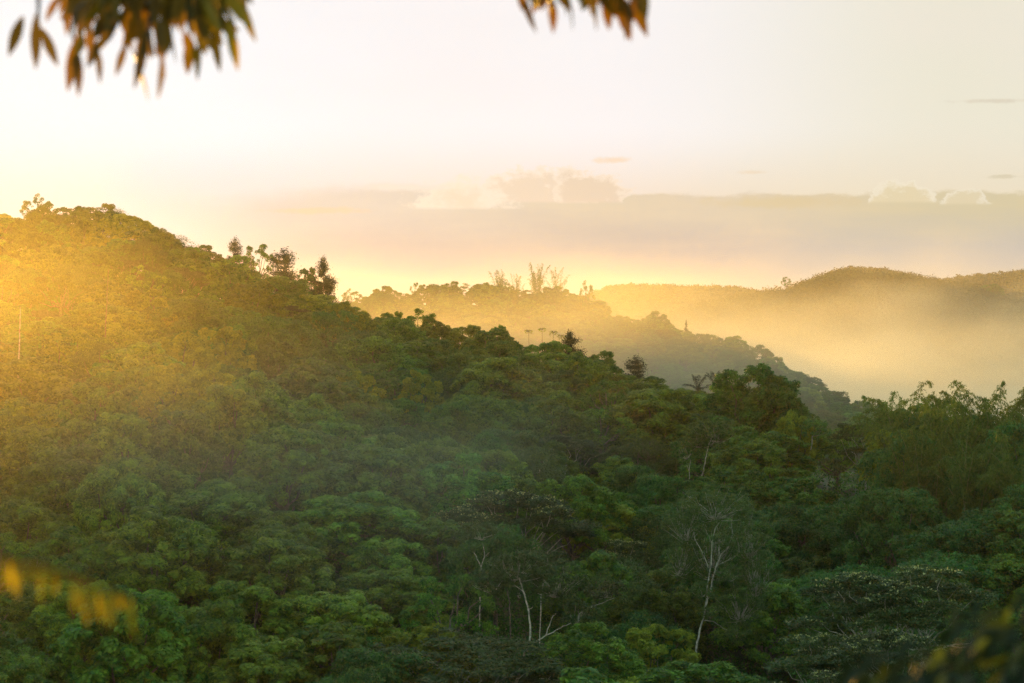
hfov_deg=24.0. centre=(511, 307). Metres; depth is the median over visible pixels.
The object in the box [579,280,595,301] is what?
broadleaf tree
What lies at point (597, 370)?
rubber tree
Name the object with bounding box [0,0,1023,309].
sky
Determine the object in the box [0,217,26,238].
broadleaf tree
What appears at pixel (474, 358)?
broadleaf tree
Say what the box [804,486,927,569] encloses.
fine leaved tree
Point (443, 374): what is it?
fine leaved tree
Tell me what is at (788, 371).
hazy tree
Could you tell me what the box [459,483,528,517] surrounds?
broadleaf tree
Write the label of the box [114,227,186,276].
broadleaf tree
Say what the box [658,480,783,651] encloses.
pale trunk tree
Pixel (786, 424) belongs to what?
broadleaf tree
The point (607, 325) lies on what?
hazy tree
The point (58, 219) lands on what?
fine leaved tree
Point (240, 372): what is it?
broadleaf tree
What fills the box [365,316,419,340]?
fine leaved tree
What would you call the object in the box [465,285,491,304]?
hazy tree
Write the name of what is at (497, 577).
pale trunk tree
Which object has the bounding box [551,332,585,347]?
hazy tree
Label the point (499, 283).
bamboo clump
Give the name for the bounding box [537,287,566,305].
hazy tree
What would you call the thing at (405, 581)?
rubber tree
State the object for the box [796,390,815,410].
hazy tree
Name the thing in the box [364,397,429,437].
broadleaf tree
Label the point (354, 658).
fine leaved tree
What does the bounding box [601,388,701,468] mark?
rubber tree
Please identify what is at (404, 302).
hazy tree
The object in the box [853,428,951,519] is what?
fine leaved tree
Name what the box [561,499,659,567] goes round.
broadleaf tree
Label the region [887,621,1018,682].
fine leaved tree
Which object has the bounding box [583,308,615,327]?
hazy tree
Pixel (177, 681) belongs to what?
broadleaf tree
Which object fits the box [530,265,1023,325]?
distant forest
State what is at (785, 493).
broadleaf tree
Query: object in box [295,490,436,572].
rubber tree
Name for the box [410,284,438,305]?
hazy tree
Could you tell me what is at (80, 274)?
fine leaved tree
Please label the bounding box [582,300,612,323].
hazy tree
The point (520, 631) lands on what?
undergrowth
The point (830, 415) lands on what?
hazy tree
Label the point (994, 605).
broadleaf tree
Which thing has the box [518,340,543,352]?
hazy tree
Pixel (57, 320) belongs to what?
broadleaf tree
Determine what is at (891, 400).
bamboo clump
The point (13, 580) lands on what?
fern
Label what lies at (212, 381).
rubber tree
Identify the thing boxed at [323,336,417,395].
broadleaf tree
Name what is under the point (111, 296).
rubber tree
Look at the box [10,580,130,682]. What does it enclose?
rubber tree
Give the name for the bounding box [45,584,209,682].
rubber tree
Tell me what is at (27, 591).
broadleaf tree
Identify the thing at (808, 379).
hazy tree
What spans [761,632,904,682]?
flowering tree
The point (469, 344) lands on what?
broadleaf tree
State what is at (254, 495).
rubber tree
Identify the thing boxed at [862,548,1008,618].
tree
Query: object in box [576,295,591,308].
hazy tree
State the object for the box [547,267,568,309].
bamboo clump
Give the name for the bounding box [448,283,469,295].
hazy tree
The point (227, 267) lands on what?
broadleaf tree
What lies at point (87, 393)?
rubber tree
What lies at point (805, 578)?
fine leaved tree
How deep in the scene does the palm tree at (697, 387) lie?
399.90 m
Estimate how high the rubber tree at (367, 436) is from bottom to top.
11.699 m
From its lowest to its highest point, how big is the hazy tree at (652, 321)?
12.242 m
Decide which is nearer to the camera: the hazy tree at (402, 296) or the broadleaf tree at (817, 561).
the broadleaf tree at (817, 561)
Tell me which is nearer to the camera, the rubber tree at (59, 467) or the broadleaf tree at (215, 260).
the rubber tree at (59, 467)
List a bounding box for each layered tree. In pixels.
[0,225,21,250]
[0,309,75,340]
[1,238,39,254]
[91,259,154,293]
[151,267,212,296]
[268,305,316,322]
[365,622,570,682]
[531,433,614,476]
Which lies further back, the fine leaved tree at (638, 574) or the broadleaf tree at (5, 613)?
the fine leaved tree at (638, 574)
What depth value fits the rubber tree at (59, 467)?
292.19 m
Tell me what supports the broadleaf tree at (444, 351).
on the terrain
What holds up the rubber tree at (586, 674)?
on the terrain
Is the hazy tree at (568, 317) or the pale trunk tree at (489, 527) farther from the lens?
the hazy tree at (568, 317)
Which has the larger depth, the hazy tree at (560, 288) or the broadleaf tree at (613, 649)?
the hazy tree at (560, 288)
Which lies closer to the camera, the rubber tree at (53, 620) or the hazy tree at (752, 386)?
the rubber tree at (53, 620)
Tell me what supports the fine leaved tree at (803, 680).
on the terrain
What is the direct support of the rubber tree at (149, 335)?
on the terrain
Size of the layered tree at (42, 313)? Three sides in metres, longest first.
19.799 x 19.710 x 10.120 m
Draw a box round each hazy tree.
[341,288,362,302]
[350,299,371,310]
[358,296,374,310]
[359,298,382,318]
[363,292,398,311]
[368,285,401,302]
[375,302,401,317]
[388,299,419,317]
[390,308,414,317]
[393,292,411,304]
[409,303,430,319]
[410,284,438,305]
[412,315,422,325]
[423,283,445,298]
[431,305,461,326]
[438,281,463,302]
[444,294,470,309]
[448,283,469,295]
[457,317,491,335]
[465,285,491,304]
[474,282,500,305]
[479,313,514,336]
[493,293,514,313]
[497,287,522,304]
[508,315,531,335]
[510,289,536,303]
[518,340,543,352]
[524,318,556,342]
[526,294,548,311]
[527,316,566,336]
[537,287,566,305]
[548,286,570,303]
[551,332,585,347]
[555,312,580,327]
[557,291,583,311]
[564,321,606,343]
[565,340,605,359]
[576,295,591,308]
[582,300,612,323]
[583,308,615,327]
[583,341,626,359]
[592,320,623,347]
[609,338,638,356]
[611,315,635,333]
[615,350,646,374]
[621,318,647,331]
[621,357,653,366]
[631,332,649,349]
[638,315,664,334]
[638,341,667,360]
[655,371,687,390]
[657,325,681,339]
[678,329,695,340]
[681,332,691,344]
[683,373,713,390]
[686,334,716,350]
[686,361,720,380]
[708,360,743,375]
[710,334,725,350]
[722,342,743,353]
[725,335,748,353]
[729,345,757,367]
[731,381,754,392]
[737,358,759,368]
[737,368,757,384]
[748,344,773,362]
[764,356,787,374]
[770,364,783,375]
[776,368,792,377]
[783,372,807,388]
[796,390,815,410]
[797,387,826,407]
[803,376,826,390]
[808,385,833,405]
[813,409,847,432]
[819,402,855,419]
[824,395,849,408]
[831,390,851,405]
[840,412,870,423]
[849,402,877,415]
[854,400,872,407]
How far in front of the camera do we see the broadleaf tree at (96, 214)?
460.07 m
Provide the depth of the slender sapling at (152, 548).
279.08 m
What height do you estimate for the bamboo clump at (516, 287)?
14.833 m
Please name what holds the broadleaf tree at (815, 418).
on the terrain
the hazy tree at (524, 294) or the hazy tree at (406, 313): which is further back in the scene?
the hazy tree at (524, 294)
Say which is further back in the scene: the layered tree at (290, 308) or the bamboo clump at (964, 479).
the layered tree at (290, 308)
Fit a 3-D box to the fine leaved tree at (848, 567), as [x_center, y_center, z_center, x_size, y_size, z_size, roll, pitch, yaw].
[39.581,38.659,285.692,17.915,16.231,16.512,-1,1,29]
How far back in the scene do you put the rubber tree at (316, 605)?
261.87 m
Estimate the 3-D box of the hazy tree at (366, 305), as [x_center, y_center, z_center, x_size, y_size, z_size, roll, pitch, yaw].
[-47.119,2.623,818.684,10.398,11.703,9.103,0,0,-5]
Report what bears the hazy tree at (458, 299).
on the terrain
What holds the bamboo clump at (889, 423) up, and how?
on the terrain
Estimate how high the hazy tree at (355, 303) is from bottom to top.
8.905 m
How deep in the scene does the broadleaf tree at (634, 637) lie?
263.04 m
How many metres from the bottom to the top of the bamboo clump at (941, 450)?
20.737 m
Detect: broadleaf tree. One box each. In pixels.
[0,213,11,225]
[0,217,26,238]
[0,228,58,268]
[0,254,30,277]
[0,279,36,323]
[0,300,35,354]
[0,320,79,362]
[0,337,58,397]
[0,401,39,426]
[0,411,36,494]
[0,414,32,468]
[0,532,39,591]
[0,582,51,656]
[0,596,47,652]
[0,631,37,682]
[0,654,73,682]
[5,244,91,314]
[9,205,60,235]
[14,316,77,357]
[19,193,56,217]
[23,219,81,270]
[27,274,91,316]
[31,244,82,309]
[34,329,107,380]
[50,205,100,225]
[57,301,134,342]
[67,250,131,298]
[74,203,126,238]
[81,329,149,373]
[83,213,158,250]
[88,310,159,344]
[105,238,152,284]
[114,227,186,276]
[118,265,173,314]
[122,288,181,339]
[129,363,214,425]
[144,232,184,253]
[152,331,217,369]
[156,680,184,682]
[166,295,232,334]
[167,333,214,355]
[169,363,235,424]
[180,326,257,372]
[184,245,222,262]
[184,247,213,266]
[190,306,281,373]
[195,254,260,299]
[207,323,262,379]
[210,258,237,298]
[210,264,260,294]
[217,364,262,394]
[219,279,289,318]
[244,244,276,277]
[279,293,360,318]
[298,267,322,300]
[318,301,371,341]
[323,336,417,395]
[331,310,382,334]
[334,363,422,411]
[335,370,386,402]
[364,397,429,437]
[374,317,427,347]
[378,311,402,323]
[378,622,484,682]
[392,369,445,420]
[399,574,499,672]
[405,308,439,338]
[409,282,418,293]
[416,339,450,369]
[417,452,521,539]
[419,317,459,348]
[423,352,486,401]
[433,394,501,428]
[439,348,491,377]
[444,324,484,354]
[444,354,537,401]
[444,449,538,517]
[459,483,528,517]
[460,328,522,357]
[464,432,519,479]
[488,430,578,490]
[489,325,508,354]
[499,381,579,412]
[502,355,550,390]
[507,405,572,462]
[516,398,605,459]
[519,474,627,560]
[520,340,571,372]
[520,620,646,682]
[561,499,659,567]
[568,408,636,476]
[578,379,635,451]
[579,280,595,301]
[585,350,624,386]
[585,414,657,457]
[591,373,683,406]
[596,492,653,548]
[599,382,652,412]
[605,623,708,682]
[606,569,711,656]
[616,676,639,682]
[624,660,767,682]
[630,411,677,450]
[641,310,671,327]
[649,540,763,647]
[668,389,716,412]
[674,452,744,481]
[674,492,761,542]
[680,465,778,518]
[685,422,760,454]
[685,518,795,577]
[699,425,819,486]
[700,363,800,442]
[705,438,808,500]
[708,582,828,680]
[720,474,803,509]
[733,374,810,448]
[736,578,828,670]
[751,476,847,548]
[764,409,817,502]
[768,555,835,613]
[775,412,831,453]
[781,277,790,287]
[797,427,868,491]
[815,574,896,651]
[816,422,872,489]
[854,593,974,674]
[855,428,913,483]
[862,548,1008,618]
[863,563,1000,627]
[880,403,943,436]
[961,509,1023,592]
[965,552,1023,641]
[995,610,1023,658]
[1006,587,1023,645]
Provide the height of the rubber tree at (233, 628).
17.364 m
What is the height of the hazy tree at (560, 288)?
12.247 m
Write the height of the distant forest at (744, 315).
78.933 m
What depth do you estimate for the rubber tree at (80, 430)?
308.35 m
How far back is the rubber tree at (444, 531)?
288.95 m
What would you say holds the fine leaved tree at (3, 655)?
on the terrain
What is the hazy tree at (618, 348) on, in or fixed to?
on the terrain
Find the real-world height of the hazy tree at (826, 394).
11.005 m
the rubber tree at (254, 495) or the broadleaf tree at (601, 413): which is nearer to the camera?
the rubber tree at (254, 495)
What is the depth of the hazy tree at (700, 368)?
782.05 m
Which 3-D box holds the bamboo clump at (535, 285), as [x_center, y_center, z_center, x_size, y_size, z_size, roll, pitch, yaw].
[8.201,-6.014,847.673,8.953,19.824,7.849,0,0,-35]
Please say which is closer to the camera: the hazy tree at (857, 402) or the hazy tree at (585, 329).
the hazy tree at (585, 329)
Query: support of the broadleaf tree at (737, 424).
on the terrain
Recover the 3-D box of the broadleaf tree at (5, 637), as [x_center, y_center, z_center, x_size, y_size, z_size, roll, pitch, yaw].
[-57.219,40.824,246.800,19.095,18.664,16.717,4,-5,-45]
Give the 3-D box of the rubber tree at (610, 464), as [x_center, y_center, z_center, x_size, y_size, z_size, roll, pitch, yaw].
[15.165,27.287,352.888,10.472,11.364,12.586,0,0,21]
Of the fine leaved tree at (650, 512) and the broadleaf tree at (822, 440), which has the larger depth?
the broadleaf tree at (822, 440)
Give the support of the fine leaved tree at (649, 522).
on the terrain
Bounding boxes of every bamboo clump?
[488,269,507,290]
[504,274,523,297]
[528,262,549,294]
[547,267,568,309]
[843,380,963,486]
[850,391,929,467]
[863,412,971,540]
[895,380,1010,492]
[896,418,1021,520]
[919,385,974,508]
[939,381,1023,501]
[958,387,1023,462]
[971,427,1023,512]
[1008,397,1023,437]
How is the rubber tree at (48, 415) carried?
on the terrain
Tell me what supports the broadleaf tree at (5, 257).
on the terrain
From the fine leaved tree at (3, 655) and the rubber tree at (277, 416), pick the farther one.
the rubber tree at (277, 416)
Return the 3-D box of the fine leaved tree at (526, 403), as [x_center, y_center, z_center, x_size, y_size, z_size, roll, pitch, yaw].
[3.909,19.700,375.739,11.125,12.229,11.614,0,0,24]
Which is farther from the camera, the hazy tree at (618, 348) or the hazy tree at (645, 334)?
the hazy tree at (645, 334)
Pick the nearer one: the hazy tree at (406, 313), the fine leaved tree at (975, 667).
the fine leaved tree at (975, 667)
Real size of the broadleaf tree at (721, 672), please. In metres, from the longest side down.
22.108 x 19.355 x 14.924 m
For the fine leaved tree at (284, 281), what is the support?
on the terrain
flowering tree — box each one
[427,504,530,572]
[446,487,608,597]
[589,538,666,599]
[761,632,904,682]
[778,570,949,675]
[801,629,962,682]
[806,669,867,682]
[834,565,1020,663]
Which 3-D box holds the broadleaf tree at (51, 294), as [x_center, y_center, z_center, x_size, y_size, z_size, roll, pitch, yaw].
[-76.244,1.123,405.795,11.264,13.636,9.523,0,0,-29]
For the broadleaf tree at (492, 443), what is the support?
on the terrain
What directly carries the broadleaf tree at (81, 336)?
on the terrain
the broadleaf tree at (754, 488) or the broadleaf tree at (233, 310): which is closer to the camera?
the broadleaf tree at (754, 488)
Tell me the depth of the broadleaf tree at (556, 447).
341.92 m
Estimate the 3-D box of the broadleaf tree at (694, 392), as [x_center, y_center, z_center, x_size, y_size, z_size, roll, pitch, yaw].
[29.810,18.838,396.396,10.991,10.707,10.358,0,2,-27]
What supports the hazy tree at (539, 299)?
on the terrain
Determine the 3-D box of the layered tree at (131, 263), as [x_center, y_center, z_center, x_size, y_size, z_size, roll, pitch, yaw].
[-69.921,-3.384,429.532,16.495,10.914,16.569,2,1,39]
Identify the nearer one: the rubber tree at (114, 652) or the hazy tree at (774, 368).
the rubber tree at (114, 652)
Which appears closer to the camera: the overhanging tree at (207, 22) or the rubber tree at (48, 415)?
the overhanging tree at (207, 22)
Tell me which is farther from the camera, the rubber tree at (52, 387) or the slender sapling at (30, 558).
the rubber tree at (52, 387)
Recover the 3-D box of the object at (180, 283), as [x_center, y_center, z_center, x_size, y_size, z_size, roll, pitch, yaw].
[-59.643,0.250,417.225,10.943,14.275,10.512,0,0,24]
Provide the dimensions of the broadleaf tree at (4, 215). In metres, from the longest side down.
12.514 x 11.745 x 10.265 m
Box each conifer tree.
[226,235,244,282]
[264,246,306,301]
[307,256,342,304]
[553,330,587,372]
[623,355,647,388]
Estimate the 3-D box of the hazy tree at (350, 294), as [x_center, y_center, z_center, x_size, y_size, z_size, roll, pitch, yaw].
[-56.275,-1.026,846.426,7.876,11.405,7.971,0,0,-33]
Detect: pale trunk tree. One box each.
[453,519,509,626]
[466,550,601,682]
[490,566,527,682]
[532,545,568,642]
[577,580,627,667]
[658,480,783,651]
[668,439,707,478]
[677,412,739,475]
[802,418,830,486]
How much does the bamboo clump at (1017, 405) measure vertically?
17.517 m
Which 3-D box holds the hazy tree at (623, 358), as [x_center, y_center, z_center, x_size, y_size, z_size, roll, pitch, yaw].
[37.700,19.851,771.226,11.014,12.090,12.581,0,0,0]
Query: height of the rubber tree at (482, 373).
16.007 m
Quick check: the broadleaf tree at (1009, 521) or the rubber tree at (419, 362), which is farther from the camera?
the rubber tree at (419, 362)
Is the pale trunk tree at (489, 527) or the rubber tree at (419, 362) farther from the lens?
the rubber tree at (419, 362)
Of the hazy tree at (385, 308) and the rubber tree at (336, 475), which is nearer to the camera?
the rubber tree at (336, 475)
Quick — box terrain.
[0,283,1023,682]
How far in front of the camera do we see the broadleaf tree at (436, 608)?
264.18 m
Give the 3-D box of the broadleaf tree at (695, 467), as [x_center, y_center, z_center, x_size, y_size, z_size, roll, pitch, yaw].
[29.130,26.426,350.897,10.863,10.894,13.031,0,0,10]
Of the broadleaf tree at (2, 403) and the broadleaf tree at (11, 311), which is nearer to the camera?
the broadleaf tree at (2, 403)
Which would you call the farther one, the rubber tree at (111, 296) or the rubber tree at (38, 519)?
the rubber tree at (111, 296)
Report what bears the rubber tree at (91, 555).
on the terrain
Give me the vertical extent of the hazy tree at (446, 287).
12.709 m
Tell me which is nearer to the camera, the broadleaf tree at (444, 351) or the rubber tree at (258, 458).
the rubber tree at (258, 458)
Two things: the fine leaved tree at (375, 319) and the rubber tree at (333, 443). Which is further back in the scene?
the fine leaved tree at (375, 319)
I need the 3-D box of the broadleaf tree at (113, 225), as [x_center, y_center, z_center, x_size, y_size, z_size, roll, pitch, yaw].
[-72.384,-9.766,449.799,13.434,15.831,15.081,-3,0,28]
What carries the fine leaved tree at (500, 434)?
on the terrain
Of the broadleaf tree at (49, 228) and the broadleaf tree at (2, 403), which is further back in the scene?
the broadleaf tree at (49, 228)
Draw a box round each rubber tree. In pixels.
[0,239,12,262]
[0,342,34,396]
[0,356,74,426]
[0,396,68,465]
[0,425,78,513]
[0,499,86,610]
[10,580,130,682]
[12,444,113,532]
[16,525,146,619]
[33,420,121,480]
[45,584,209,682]
[55,371,142,446]
[57,215,103,253]
[65,383,145,420]
[66,280,148,327]
[66,456,166,568]
[76,246,119,279]
[80,411,164,497]
[85,504,225,606]
[88,341,187,376]
[92,352,164,404]
[99,366,169,433]
[102,455,197,528]
[113,588,187,667]
[138,481,285,574]
[142,330,192,375]
[147,409,229,496]
[159,249,220,297]
[159,375,217,426]
[161,599,271,682]
[188,477,268,556]
[191,384,271,479]
[194,580,301,655]
[206,635,320,682]
[210,528,339,620]
[215,391,290,457]
[217,370,296,417]
[220,510,339,593]
[229,425,337,523]
[263,357,365,424]
[263,422,351,523]
[272,620,367,682]
[278,589,400,680]
[295,443,428,540]
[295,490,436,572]
[334,567,458,646]
[337,539,434,615]
[350,434,377,440]
[351,446,433,535]
[368,436,417,453]
[378,340,443,376]
[380,516,482,604]
[382,358,433,401]
[417,445,486,507]
[447,357,542,413]
[522,352,568,372]
[535,549,640,649]
[551,351,617,412]
[560,666,621,682]
[581,455,647,496]
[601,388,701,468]
[664,415,761,464]
[691,385,750,420]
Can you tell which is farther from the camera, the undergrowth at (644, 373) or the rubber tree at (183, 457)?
the undergrowth at (644, 373)
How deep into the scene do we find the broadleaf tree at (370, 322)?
433.84 m
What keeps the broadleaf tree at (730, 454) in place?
on the terrain
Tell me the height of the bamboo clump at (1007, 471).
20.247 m
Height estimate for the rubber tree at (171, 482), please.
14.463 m
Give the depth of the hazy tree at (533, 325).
782.79 m
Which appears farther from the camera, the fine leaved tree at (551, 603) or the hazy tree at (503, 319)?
the hazy tree at (503, 319)
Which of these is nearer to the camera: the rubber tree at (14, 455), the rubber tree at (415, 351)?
the rubber tree at (14, 455)
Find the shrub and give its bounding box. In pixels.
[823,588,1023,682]
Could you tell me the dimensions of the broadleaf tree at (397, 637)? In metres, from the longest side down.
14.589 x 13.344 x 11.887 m
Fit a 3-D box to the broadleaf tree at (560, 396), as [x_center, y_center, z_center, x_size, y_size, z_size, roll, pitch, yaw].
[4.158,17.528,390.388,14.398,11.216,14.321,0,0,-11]
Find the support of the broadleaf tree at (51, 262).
on the terrain
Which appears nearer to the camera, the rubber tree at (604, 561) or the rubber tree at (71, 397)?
the rubber tree at (604, 561)
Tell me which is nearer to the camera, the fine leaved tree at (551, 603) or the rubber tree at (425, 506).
the fine leaved tree at (551, 603)
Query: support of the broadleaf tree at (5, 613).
on the terrain
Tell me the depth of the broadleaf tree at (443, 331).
435.96 m
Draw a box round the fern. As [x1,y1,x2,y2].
[0,555,135,639]
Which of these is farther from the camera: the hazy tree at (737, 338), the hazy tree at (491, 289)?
the hazy tree at (737, 338)
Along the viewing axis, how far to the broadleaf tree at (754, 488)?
327.03 m
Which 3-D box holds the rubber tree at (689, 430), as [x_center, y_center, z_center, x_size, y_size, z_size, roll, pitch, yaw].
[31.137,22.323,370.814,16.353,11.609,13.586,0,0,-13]
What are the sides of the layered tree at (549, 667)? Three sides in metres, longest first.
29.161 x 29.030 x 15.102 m
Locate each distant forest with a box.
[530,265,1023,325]
[639,265,1023,387]
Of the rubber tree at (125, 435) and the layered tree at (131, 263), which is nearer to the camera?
the rubber tree at (125, 435)
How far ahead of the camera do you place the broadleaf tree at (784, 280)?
1700.74 m
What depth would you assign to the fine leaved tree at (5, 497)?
294.20 m
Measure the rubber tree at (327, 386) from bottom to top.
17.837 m
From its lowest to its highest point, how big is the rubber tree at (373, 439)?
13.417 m
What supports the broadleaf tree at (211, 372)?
on the terrain
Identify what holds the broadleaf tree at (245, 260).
on the terrain
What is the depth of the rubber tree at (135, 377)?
334.18 m
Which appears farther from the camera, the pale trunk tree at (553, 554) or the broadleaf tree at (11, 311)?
the broadleaf tree at (11, 311)
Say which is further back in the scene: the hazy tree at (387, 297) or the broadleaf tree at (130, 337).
the hazy tree at (387, 297)
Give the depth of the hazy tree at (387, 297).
828.11 m
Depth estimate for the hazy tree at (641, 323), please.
834.90 m
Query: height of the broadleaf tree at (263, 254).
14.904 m
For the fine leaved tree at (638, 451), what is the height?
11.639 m
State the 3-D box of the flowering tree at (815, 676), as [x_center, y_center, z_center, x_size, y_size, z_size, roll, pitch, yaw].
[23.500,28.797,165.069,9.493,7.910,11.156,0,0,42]
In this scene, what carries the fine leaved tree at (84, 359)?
on the terrain
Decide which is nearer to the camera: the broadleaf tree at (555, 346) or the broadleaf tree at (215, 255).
the broadleaf tree at (555, 346)
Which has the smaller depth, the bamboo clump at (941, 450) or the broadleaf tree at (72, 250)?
the bamboo clump at (941, 450)
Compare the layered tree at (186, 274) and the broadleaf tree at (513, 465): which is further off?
the layered tree at (186, 274)
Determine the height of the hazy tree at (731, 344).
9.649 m
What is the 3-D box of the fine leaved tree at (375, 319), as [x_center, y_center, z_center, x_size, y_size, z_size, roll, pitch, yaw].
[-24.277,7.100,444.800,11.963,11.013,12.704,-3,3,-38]
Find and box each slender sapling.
[22,552,51,586]
[141,534,171,570]
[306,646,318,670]
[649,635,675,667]
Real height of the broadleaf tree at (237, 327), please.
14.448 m
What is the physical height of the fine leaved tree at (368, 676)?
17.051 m
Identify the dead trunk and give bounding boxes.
[18,307,20,377]
[105,269,113,337]
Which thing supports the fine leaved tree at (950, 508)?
on the terrain
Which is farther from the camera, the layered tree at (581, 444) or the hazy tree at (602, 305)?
the hazy tree at (602, 305)
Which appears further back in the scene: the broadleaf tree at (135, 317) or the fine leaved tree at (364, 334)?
the fine leaved tree at (364, 334)
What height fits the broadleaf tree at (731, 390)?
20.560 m
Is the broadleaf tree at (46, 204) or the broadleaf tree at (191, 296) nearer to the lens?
the broadleaf tree at (191, 296)
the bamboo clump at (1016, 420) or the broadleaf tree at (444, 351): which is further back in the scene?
the broadleaf tree at (444, 351)
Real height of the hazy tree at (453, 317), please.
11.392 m
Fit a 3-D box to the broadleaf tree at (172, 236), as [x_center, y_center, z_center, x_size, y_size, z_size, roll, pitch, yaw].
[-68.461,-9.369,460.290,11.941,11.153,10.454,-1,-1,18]
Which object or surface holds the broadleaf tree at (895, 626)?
on the terrain
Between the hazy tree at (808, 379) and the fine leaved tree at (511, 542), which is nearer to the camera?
the fine leaved tree at (511, 542)
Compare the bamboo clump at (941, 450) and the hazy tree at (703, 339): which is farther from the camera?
the hazy tree at (703, 339)
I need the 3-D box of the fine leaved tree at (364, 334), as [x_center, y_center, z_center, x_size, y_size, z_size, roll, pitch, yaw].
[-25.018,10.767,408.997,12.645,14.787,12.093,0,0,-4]
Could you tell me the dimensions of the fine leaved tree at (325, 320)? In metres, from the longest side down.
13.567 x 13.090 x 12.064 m
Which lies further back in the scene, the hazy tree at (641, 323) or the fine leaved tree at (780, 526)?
the hazy tree at (641, 323)
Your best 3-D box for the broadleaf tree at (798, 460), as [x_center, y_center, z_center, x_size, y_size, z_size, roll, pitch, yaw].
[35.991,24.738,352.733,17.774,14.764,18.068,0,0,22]
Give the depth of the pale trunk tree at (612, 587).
275.21 m
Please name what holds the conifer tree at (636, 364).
on the terrain
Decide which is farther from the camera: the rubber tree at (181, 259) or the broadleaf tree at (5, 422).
the rubber tree at (181, 259)
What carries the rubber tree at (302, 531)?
on the terrain
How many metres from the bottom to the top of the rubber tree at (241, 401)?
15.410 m
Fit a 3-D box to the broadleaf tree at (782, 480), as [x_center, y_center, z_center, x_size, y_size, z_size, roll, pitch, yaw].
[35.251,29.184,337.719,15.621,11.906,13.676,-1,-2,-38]
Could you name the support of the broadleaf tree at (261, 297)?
on the terrain
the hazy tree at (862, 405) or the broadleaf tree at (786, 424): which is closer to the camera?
the broadleaf tree at (786, 424)
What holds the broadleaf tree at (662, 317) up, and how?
on the terrain
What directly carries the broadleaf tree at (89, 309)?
on the terrain
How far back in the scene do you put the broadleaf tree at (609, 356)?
415.28 m
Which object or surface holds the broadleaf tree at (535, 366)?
on the terrain
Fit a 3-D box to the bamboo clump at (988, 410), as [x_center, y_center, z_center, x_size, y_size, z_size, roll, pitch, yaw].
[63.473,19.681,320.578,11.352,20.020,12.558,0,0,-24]
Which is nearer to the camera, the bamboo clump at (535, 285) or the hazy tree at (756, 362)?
the hazy tree at (756, 362)
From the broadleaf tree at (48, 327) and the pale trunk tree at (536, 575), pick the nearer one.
the pale trunk tree at (536, 575)
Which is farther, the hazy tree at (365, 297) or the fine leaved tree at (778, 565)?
the hazy tree at (365, 297)
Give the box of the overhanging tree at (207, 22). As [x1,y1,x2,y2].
[8,0,648,101]
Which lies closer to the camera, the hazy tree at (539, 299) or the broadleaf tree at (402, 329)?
the broadleaf tree at (402, 329)
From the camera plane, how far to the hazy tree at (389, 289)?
844.41 m
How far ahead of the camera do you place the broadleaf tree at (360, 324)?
426.43 m
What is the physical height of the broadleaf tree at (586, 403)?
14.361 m
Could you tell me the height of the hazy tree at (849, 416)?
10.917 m
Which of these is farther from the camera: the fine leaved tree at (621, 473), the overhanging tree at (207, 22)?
the fine leaved tree at (621, 473)
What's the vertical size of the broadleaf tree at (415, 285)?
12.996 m
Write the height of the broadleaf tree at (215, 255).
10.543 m
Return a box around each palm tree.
[682,374,705,390]
[703,371,729,387]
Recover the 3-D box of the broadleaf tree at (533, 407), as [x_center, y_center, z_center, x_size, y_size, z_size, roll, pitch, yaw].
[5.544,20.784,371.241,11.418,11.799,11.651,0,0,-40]
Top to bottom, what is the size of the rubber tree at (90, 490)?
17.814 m
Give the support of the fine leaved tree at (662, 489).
on the terrain
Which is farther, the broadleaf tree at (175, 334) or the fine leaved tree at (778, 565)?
the broadleaf tree at (175, 334)
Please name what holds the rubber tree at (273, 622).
on the terrain
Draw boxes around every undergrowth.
[0,249,1022,682]
[371,299,870,489]
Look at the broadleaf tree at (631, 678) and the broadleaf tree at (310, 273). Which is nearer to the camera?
the broadleaf tree at (631, 678)
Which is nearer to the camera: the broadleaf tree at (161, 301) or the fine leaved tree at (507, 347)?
the broadleaf tree at (161, 301)
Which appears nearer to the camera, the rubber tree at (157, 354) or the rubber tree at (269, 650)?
the rubber tree at (269, 650)
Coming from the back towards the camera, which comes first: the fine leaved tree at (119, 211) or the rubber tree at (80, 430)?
the fine leaved tree at (119, 211)
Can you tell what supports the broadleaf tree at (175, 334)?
on the terrain
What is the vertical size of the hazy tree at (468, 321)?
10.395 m
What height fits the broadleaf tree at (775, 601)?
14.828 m
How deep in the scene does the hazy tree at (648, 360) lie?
781.72 m
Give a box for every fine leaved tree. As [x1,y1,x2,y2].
[0,220,30,241]
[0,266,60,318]
[0,486,31,553]
[0,642,77,682]
[23,211,79,232]
[33,259,103,316]
[65,338,125,383]
[96,208,136,238]
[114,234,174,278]
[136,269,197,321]
[147,296,230,344]
[158,235,198,247]
[244,271,312,305]
[305,662,398,682]
[310,308,359,353]
[320,643,431,682]
[332,329,390,364]
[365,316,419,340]
[370,317,386,322]
[418,365,481,401]
[437,522,554,639]
[464,427,539,477]
[470,340,528,357]
[480,445,574,519]
[502,396,572,436]
[538,368,601,415]
[541,568,675,663]
[581,608,692,673]
[582,550,703,635]
[594,435,689,477]
[600,464,674,505]
[606,499,688,569]
[616,509,697,580]
[627,473,688,556]
[661,530,783,628]
[749,501,842,576]
[754,508,838,582]
[784,560,888,654]
[790,650,901,682]
[796,569,836,626]
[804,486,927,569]
[829,484,952,572]
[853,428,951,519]
[885,514,1023,602]
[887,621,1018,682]
[931,414,994,423]
[933,507,1023,568]
[941,451,1023,520]
[983,420,1023,484]
[986,484,1023,515]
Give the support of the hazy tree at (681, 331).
on the terrain
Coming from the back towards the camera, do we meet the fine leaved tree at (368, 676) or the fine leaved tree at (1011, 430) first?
the fine leaved tree at (1011, 430)

